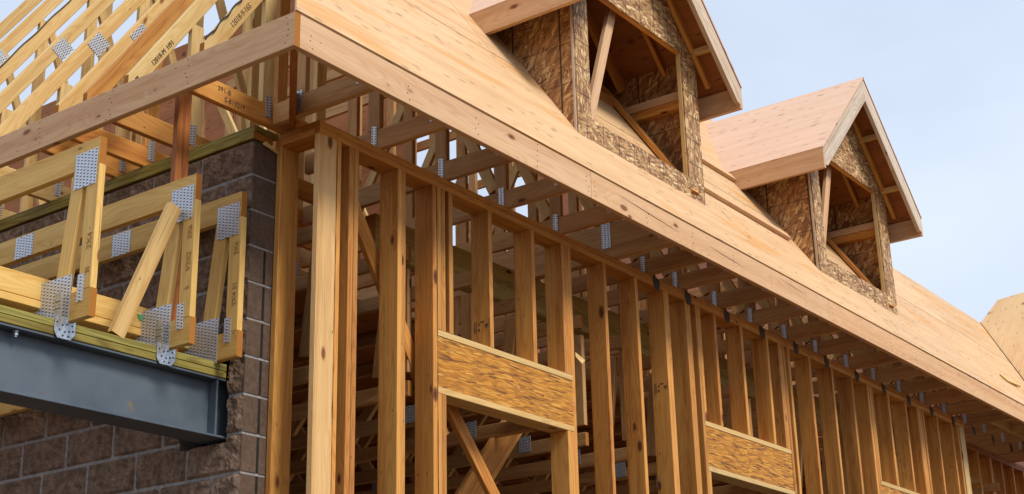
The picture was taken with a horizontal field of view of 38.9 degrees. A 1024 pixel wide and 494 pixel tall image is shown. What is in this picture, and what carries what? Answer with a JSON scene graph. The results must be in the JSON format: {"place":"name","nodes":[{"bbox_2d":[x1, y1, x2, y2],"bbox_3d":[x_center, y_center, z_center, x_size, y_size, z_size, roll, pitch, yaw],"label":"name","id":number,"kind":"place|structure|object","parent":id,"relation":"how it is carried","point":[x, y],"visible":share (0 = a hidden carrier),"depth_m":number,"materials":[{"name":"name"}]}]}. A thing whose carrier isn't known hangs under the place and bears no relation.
{"place":"outdoors","nodes":[
{"label":"outdoors","id":0,"kind":"place"},
{"bbox_2d":[0,0,1023,394],"label":"sky","id":1,"kind":"structure","parent":0,"point":[944,79],"materials":[{"name":"blue"}]},
{"bbox_2d":[290,291,821,493],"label":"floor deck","id":2,"kind":"structure","parent":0,"point":[367,323],"depth_m":11.58,"materials":[{"name":"brown wood"}]},
{"bbox_2d":[289,335,626,493],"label":"floor truss","id":3,"kind":"object","parent":2,"relation":"attached to","point":[532,469],"visible":0.16,"depth_m":10.61,"materials":[{"name":"brown wood"}]},
{"bbox_2d":[447,399,755,493],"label":"floor truss","id":4,"kind":"object","parent":2,"relation":"attached to","point":[617,431],"visible":0.03,"depth_m":13.26,"materials":[{"name":"brown wood"}]},
{"bbox_2d":[447,410,802,493],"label":"floor truss","id":5,"kind":"object","parent":2,"relation":"attached to","point":[618,444],"visible":0.09,"depth_m":14.05,"materials":[{"name":"brown wood"}]},
{"bbox_2d":[455,419,847,493],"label":"floor truss","id":6,"kind":"object","parent":2,"relation":"attached to","point":[824,475],"visible":0.09,"depth_m":13.22,"materials":[{"name":"brown wood"}]},
{"bbox_2d":[649,453,897,493],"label":"floor truss","id":7,"kind":"object","parent":2,"relation":"attached to","point":[719,484],"visible":0.02,"depth_m":15.82,"materials":[{"name":"brown wood"}]},
{"bbox_2d":[538,175,1023,465],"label":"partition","id":8,"kind":"object","parent":2,"relation":"on","point":[625,260],"depth_m":20.88,"materials":[{"name":"brown wood"}]},
{"bbox_2d":[970,475,983,493],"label":"floor truss","id":9,"kind":"object","parent":2,"relation":"attached to","point":[976,479],"visible":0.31,"depth_m":16.02,"materials":[{"name":"brown wood"}]},
{"bbox_2d":[982,483,999,492],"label":"floor truss","id":10,"kind":"object","parent":2,"relation":"attached to","point":[992,487],"visible":0.34,"depth_m":16.52,"materials":[{"name":"brown wood"}]},
{"bbox_2d":[365,213,877,436],"bbox_3d":[1.574,0.995,12.404,0.091,0.262,8.350,-15,-24,34],"label":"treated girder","id":11,"kind":"object","parent":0,"point":[503,283],"visible":0.2,"depth_m":10.57,"materials":[{"name":"brown wood"}]},
{"bbox_2d":[301,120,971,493],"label":"stud wall","id":12,"kind":"structure","parent":0,"point":[483,376],"depth_m":9.40,"materials":[{"name":"brown wood"}]},
{"bbox_2d":[292,225,312,386],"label":"floor truss","id":13,"kind":"object","parent":12,"relation":"attached to","point":[301,374],"visible":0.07,"depth_m":8.04,"materials":[{"name":"brown wood"}]},
{"bbox_2d":[291,246,411,421],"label":"floor truss","id":14,"kind":"object","parent":12,"relation":"attached to","point":[367,397],"visible":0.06,"depth_m":8.50,"materials":[{"name":"brown wood"}]},
{"bbox_2d":[358,201,448,434],"bbox_3d":[-0.665,0.418,8.361,0.036,1.296,0.913,-15,-24,34],"label":"diagonal brace","id":15,"kind":"object","parent":14,"relation":"attached to","point":[369,250],"visible":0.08,"depth_m":8.29,"materials":[{"name":"brown wood"}]},
{"bbox_2d":[305,80,446,174],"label":"roof truss","id":16,"kind":"object","parent":12,"relation":"on","point":[379,135],"visible":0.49,"depth_m":8.28,"materials":[{"name":"brown wood"}]},
{"bbox_2d":[290,271,476,450],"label":"floor truss","id":17,"kind":"object","parent":12,"relation":"attached to","point":[462,304],"visible":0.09,"depth_m":9.07,"materials":[{"name":"brown wood"}]},
{"bbox_2d":[446,404,499,493],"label":"cross brace","id":18,"kind":"object","parent":17,"relation":"attached to","point":[469,448],"visible":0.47,"depth_m":8.74,"materials":[{"name":"brown wood"}]},
{"bbox_2d":[302,93,511,225],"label":"roof truss","id":19,"kind":"object","parent":12,"relation":"on","point":[445,167],"visible":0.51,"depth_m":8.80,"materials":[{"name":"brown wood"}]},
{"bbox_2d":[290,297,535,474],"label":"floor truss","id":20,"kind":"object","parent":12,"relation":"attached to","point":[500,429],"visible":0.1,"depth_m":9.60,"materials":[{"name":"brown wood"}]},
{"bbox_2d":[454,420,522,493],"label":"cross brace","id":21,"kind":"object","parent":20,"relation":"attached to","point":[495,452],"depth_m":9.31,"materials":[{"name":"brown wood"}]},
{"bbox_2d":[300,58,570,268],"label":"roof truss","id":22,"kind":"object","parent":12,"relation":"on","point":[499,191],"visible":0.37,"depth_m":9.35,"materials":[{"name":"brown wood"}]},
{"bbox_2d":[198,98,675,311],"bbox_3d":[-0.966,-0.893,11.841,5.061,3.028,0.079,-15,-24,34],"label":"roof truss","id":23,"kind":"object","parent":12,"relation":"on","point":[621,239],"visible":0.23,"depth_m":10.42,"materials":[{"name":"brown wood"}]},
{"bbox_2d":[289,315,588,493],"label":"floor truss","id":24,"kind":"object","parent":12,"relation":"attached to","point":[525,446],"visible":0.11,"depth_m":10.03,"materials":[{"name":"brown wood"}]},
{"bbox_2d":[301,106,622,289],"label":"roof truss","id":25,"kind":"object","parent":12,"relation":"on","point":[551,213],"visible":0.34,"depth_m":9.84,"materials":[{"name":"brown wood"}]},
{"bbox_2d":[224,56,706,317],"bbox_3d":[-0.663,-0.714,12.213,5.061,3.128,0.128,-15,-24,34],"label":"roof truss","id":26,"kind":"object","parent":12,"relation":"on","point":[654,266],"visible":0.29,"depth_m":10.61,"materials":[{"name":"brown wood"}]},
{"bbox_2d":[295,0,1023,405],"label":"roof sheathing","id":27,"kind":"object","parent":26,"relation":"on","point":[451,48],"visible":0.45,"depth_m":10.06,"materials":[{"name":"brown wood"}]},
{"bbox_2d":[0,11,300,167],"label":"hip fascia","id":28,"kind":"structure","parent":27,"relation":"attached to","point":[257,45],"depth_m":7.67,"materials":[{"name":"brown wood"}]},
{"bbox_2d":[273,52,373,126],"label":"roof truss","id":29,"kind":"object","parent":27,"relation":"attached to","point":[329,95],"visible":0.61,"depth_m":7.82,"materials":[{"name":"brown wood"}]},
{"bbox_2d":[294,15,590,198],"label":"eave fascia","id":30,"kind":"structure","parent":27,"relation":"attached to","point":[319,43],"depth_m":7.95,"materials":[{"name":"brown wood"}]},
{"bbox_2d":[469,0,742,205],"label":"dormer","id":31,"kind":"object","parent":27,"relation":"on","point":[665,81],"visible":0.98,"depth_m":11.20,"materials":[{"name":"brown wood"}]},
{"bbox_2d":[587,171,829,321],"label":"eave fascia","id":32,"kind":"structure","parent":27,"relation":"attached to","point":[627,206],"depth_m":10.21,"materials":[{"name":"brown wood"}]},
{"bbox_2d":[702,156,735,181],"bbox_3d":[1.504,-0.838,12.504,0.070,0.082,1.870,-15,-24,34],"label":"roof batten","id":33,"kind":"object","parent":27,"relation":"on","point":[716,168],"visible":0.39,"depth_m":12.89,"materials":[{"name":"brown wood"}]},
{"bbox_2d":[704,184,790,240],"bbox_3d":[1.871,-0.331,12.033,0.070,0.082,1.850,-15,-24,34],"label":"roof batten","id":34,"kind":"object","parent":27,"relation":"on","point":[743,210],"visible":0.73,"depth_m":12.10,"materials":[{"name":"brown wood"}]},
{"bbox_2d":[705,77,922,314],"bbox_3d":[2.693,-0.433,14.032,1.738,2.146,2.292,-15,-24,34],"label":"dormer","id":35,"kind":"object","parent":27,"relation":"on","point":[812,173],"visible":0.98,"depth_m":13.86,"materials":[{"name":"brown wood"}]},
{"bbox_2d":[826,300,1023,423],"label":"eave fascia","id":36,"kind":"structure","parent":27,"relation":"attached to","point":[854,325],"depth_m":13.29,"materials":[{"name":"brown wood"}]},
{"bbox_2d":[1000,374,1020,386],"bbox_3d":[5.591,1.507,16.247,0.055,0.080,0.542,-16,-25,36],"label":"splintered board","id":37,"kind":"object","parent":27,"relation":"on","point":[1010,381],"visible":1,"depth_m":16.20,"materials":[{"name":"beige wood"}]},
{"bbox_2d":[290,355,678,493],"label":"floor truss","id":38,"kind":"object","parent":12,"relation":"attached to","point":[588,479],"visible":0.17,"depth_m":11.24,"materials":[{"name":"brown wood"}]},
{"bbox_2d":[266,70,738,333],"bbox_3d":[-0.390,-0.595,12.564,5.061,3.128,0.128,-15,-24,34],"label":"roof truss","id":39,"kind":"object","parent":12,"relation":"on","point":[679,279],"visible":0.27,"depth_m":11.07,"materials":[{"name":"brown wood"}]},
{"bbox_2d":[290,379,720,493],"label":"floor truss","id":40,"kind":"object","parent":12,"relation":"attached to","point":[624,489],"visible":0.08,"depth_m":11.99,"materials":[{"name":"brown wood"}]},
{"bbox_2d":[326,94,775,348],"bbox_3d":[-0.029,-0.437,13.029,5.061,3.128,0.128,-15,-24,34],"label":"roof truss","id":41,"kind":"object","parent":12,"relation":"on","point":[716,296],"visible":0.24,"depth_m":11.58,"materials":[{"name":"brown wood"}]},
{"bbox_2d":[447,382,757,493],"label":"floor truss","id":42,"kind":"object","parent":12,"relation":"attached to","point":[731,489],"visible":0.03,"depth_m":11.85,"materials":[{"name":"brown wood"}]},
{"bbox_2d":[417,106,809,360],"bbox_3d":[0.327,-0.281,13.487,5.061,3.128,0.128,-15,-24,34],"label":"roof truss","id":43,"kind":"object","parent":12,"relation":"on","point":[767,315],"visible":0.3,"depth_m":11.87,"materials":[{"name":"brown wood"}]},
{"bbox_2d":[417,131,841,375],"bbox_3d":[0.695,-0.121,13.959,5.061,3.128,0.128,-15,-24,34],"label":"roof truss","id":44,"kind":"object","parent":12,"relation":"on","point":[793,334],"visible":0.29,"depth_m":12.34,"materials":[{"name":"brown wood"}]},
{"bbox_2d":[456,176,871,384],"bbox_3d":[1.056,0.037,14.425,5.061,3.128,0.128,-15,-24,34],"label":"roof truss","id":45,"kind":"object","parent":12,"relation":"on","point":[832,346],"visible":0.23,"depth_m":12.76,"materials":[{"name":"brown wood"}]},
{"bbox_2d":[455,173,900,397],"bbox_3d":[1.442,0.205,14.920,5.061,3.128,0.128,-15,-24,34],"label":"roof truss","id":46,"kind":"object","parent":12,"relation":"on","point":[862,361],"visible":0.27,"depth_m":13.29,"materials":[{"name":"brown wood"}]},
{"bbox_2d":[492,254,927,404],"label":"roof truss","id":47,"kind":"object","parent":12,"relation":"on","point":[875,373],"visible":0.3,"depth_m":13.75,"materials":[{"name":"brown wood"}]},
{"bbox_2d":[542,442,899,493],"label":"floor truss","id":48,"kind":"object","parent":12,"relation":"attached to","point":[654,477],"visible":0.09,"depth_m":14.58,"materials":[{"name":"brown wood"}]},
{"bbox_2d":[616,434,841,485],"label":"floor truss","id":49,"kind":"object","parent":12,"relation":"attached to","point":[820,441],"depth_m":13.95,"materials":[{"name":"brown wood"}]},
{"bbox_2d":[537,297,950,421],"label":"roof truss","id":50,"kind":"object","parent":12,"relation":"on","point":[917,385],"visible":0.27,"depth_m":14.22,"materials":[{"name":"brown wood"}]},
{"bbox_2d":[609,280,971,432],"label":"roof truss","id":51,"kind":"object","parent":12,"relation":"on","point":[941,396],"visible":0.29,"depth_m":14.66,"materials":[{"name":"brown wood"}]},
{"bbox_2d":[644,301,993,436],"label":"roof truss","id":52,"kind":"object","parent":12,"relation":"on","point":[961,407],"visible":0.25,"depth_m":15.09,"materials":[{"name":"brown wood"}]},
{"label":"ground","id":53,"kind":"structure","parent":0,"visible":0},
{"bbox_2d":[0,125,279,493],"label":"block wall","id":54,"kind":"structure","parent":53,"relation":"on","point":[42,452],"depth_m":7.92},
{"bbox_2d":[0,0,112,205],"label":"jack truss","id":55,"kind":"object","parent":54,"relation":"on","point":[16,16],"visible":0.23,"depth_m":12.08,"materials":[{"name":"beige wood"}]},
{"bbox_2d":[0,0,118,188],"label":"jack truss","id":56,"kind":"object","parent":54,"relation":"on","point":[34,43],"visible":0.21,"depth_m":10.83,"materials":[{"name":"beige wood"}]},
{"bbox_2d":[0,0,70,67],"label":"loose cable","id":57,"kind":"object","parent":56,"relation":"attached to","point":[34,34],"visible":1,"depth_m":10.64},
{"bbox_2d":[0,0,152,212],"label":"jack truss","id":58,"kind":"object","parent":54,"relation":"on","point":[26,27],"visible":0.13,"depth_m":11.36,"materials":[{"name":"beige wood"}]},
{"bbox_2d":[0,305,228,445],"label":"steel beam","id":59,"kind":"structure","parent":54,"relation":"attached to","point":[88,374],"depth_m":6.99,"materials":[{"name":"grey metal"}]},
{"bbox_2d":[0,136,107,323],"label":"floor truss","id":60,"kind":"object","parent":59,"relation":"on","point":[83,165],"visible":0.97,"depth_m":6.95,"materials":[{"name":"beige wood"}]},
{"bbox_2d":[53,291,75,340],"bbox_3d":[-2.091,0.317,6.789,0.067,0.236,0.106,-42,-45,61],"label":"metal strap","id":61,"kind":"object","parent":59,"relation":"attached to","point":[63,330],"visible":1,"depth_m":6.78,"materials":[{"name":"silver metal"}]},
{"bbox_2d":[0,173,201,350],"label":"floor truss","id":62,"kind":"object","parent":59,"relation":"on","point":[183,195],"visible":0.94,"depth_m":7.44,"materials":[{"name":"beige wood"}]},
{"bbox_2d":[0,266,187,351],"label":"ribbon board","id":63,"kind":"object","parent":62,"relation":"attached to","point":[20,290],"visible":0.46,"depth_m":6.95,"materials":[{"name":"beige wood"}]},
{"bbox_2d":[0,191,246,416],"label":"floor truss","id":64,"kind":"object","parent":59,"relation":"on","point":[225,217],"visible":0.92,"depth_m":7.68,"materials":[{"name":"beige wood"}]},
{"bbox_2d":[107,202,181,338],"bbox_3d":[-1.826,0.111,7.233,0.345,0.759,0.057,14,-25,-36],"label":"slanted brace","id":65,"kind":"object","parent":59,"relation":"on","point":[142,275],"visible":1,"depth_m":7.21,"materials":[{"name":"beige wood"}]},
{"bbox_2d":[155,319,175,365],"bbox_3d":[-1.730,0.475,7.253,0.067,0.236,0.106,-42,-45,61],"label":"metal strap","id":66,"kind":"object","parent":59,"relation":"attached to","point":[164,356],"visible":1,"depth_m":7.24,"materials":[{"name":"silver metal"}]},
{"bbox_2d":[170,93,191,351],"bbox_3d":[-1.766,-0.199,7.649,0.039,1.590,0.091,-15,-24,34],"label":"vertical prop","id":67,"kind":"object","parent":59,"relation":"on","point":[181,138],"visible":0.31,"depth_m":7.75,"materials":[{"name":"red wood"}]},
{"bbox_2d":[0,0,250,219],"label":"jack truss","id":68,"kind":"object","parent":54,"relation":"on","point":[60,47],"visible":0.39,"depth_m":10.06,"materials":[{"name":"beige wood"}]},
{"bbox_2d":[0,0,308,276],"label":"jack truss","id":69,"kind":"object","parent":54,"relation":"on","point":[52,83],"visible":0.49,"depth_m":9.30,"materials":[{"name":"beige wood"}]},
{"bbox_2d":[42,0,311,250],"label":"jack truss","id":70,"kind":"object","parent":54,"relation":"on","point":[115,167],"visible":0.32,"depth_m":8.75,"materials":[{"name":"brown wood"}]},
{"bbox_2d":[70,0,312,228],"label":"jack truss","id":71,"kind":"object","parent":54,"relation":"on","point":[145,153],"visible":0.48,"depth_m":8.57,"materials":[{"name":"brown wood"}]},
{"bbox_2d":[111,0,326,204],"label":"jack truss","id":72,"kind":"object","parent":54,"relation":"on","point":[153,58],"visible":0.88,"depth_m":8.36,"materials":[{"name":"brown wood"}]},
{"bbox_2d":[188,0,313,148],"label":"jack truss","id":73,"kind":"object","parent":54,"relation":"on","point":[259,111],"visible":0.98,"depth_m":7.92,"materials":[{"name":"brown wood"}]},
{"bbox_2d":[205,0,242,39],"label":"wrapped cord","id":74,"kind":"object","parent":73,"relation":"on","point":[217,26],"visible":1,"depth_m":7.83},
{"bbox_2d":[4,0,416,492],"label":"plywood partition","id":75,"kind":"object","parent":53,"relation":"on","point":[214,126],"visible":0.02,"depth_m":16.62,"materials":[{"name":"brown wood"}]},
{"bbox_2d":[265,126,336,493],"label":"return wall","id":76,"kind":"structure","parent":53,"relation":"on","point":[292,144],"depth_m":7.76,"materials":[{"name":"brown wood"}]},
{"bbox_2d":[289,50,298,130],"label":"hip truss","id":77,"kind":"object","parent":76,"relation":"on","point":[293,87],"visible":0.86,"depth_m":7.55,"materials":[{"name":"red wood"}]},
{"bbox_2d":[965,441,1023,493],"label":"set back wall","id":78,"kind":"structure","parent":53,"relation":"on","point":[989,467],"depth_m":17.10,"materials":[{"name":"brown wood"}]},
{"bbox_2d":[723,333,1012,448],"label":"roof truss","id":79,"kind":"object","parent":78,"relation":"on","point":[977,418],"visible":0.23,"depth_m":15.55,"materials":[{"name":"brown wood"}]},
{"bbox_2d":[991,420,1023,438],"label":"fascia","id":80,"kind":"structure","parent":79,"relation":"attached to","point":[1004,425],"depth_m":15.87,"materials":[{"name":"brown wood"}]},
{"bbox_2d":[763,317,1023,450],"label":"roof truss","id":81,"kind":"object","parent":78,"relation":"on","point":[984,429],"visible":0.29,"depth_m":16.10,"materials":[{"name":"brown wood"}]},
{"bbox_2d":[790,362,1023,464],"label":"roof truss","id":82,"kind":"object","parent":78,"relation":"on","point":[1000,449],"visible":0.09,"depth_m":17.12,"materials":[{"name":"brown wood"}]},
{"bbox_2d":[792,353,1023,462],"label":"roof truss","id":83,"kind":"object","parent":78,"relation":"on","point":[1016,457],"visible":0.05,"depth_m":17.63,"materials":[{"name":"brown wood"}]},
{"bbox_2d":[832,333,1023,454],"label":"roof truss","id":84,"kind":"object","parent":78,"relation":"on","point":[999,438],"visible":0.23,"depth_m":16.62,"materials":[{"name":"brown wood"}]},
{"bbox_2d":[980,292,1023,449],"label":"cross gable","id":85,"kind":"structure","parent":53,"relation":"on","point":[1002,323],"depth_m":18.75,"materials":[{"name":"brown wood"}]}
]}

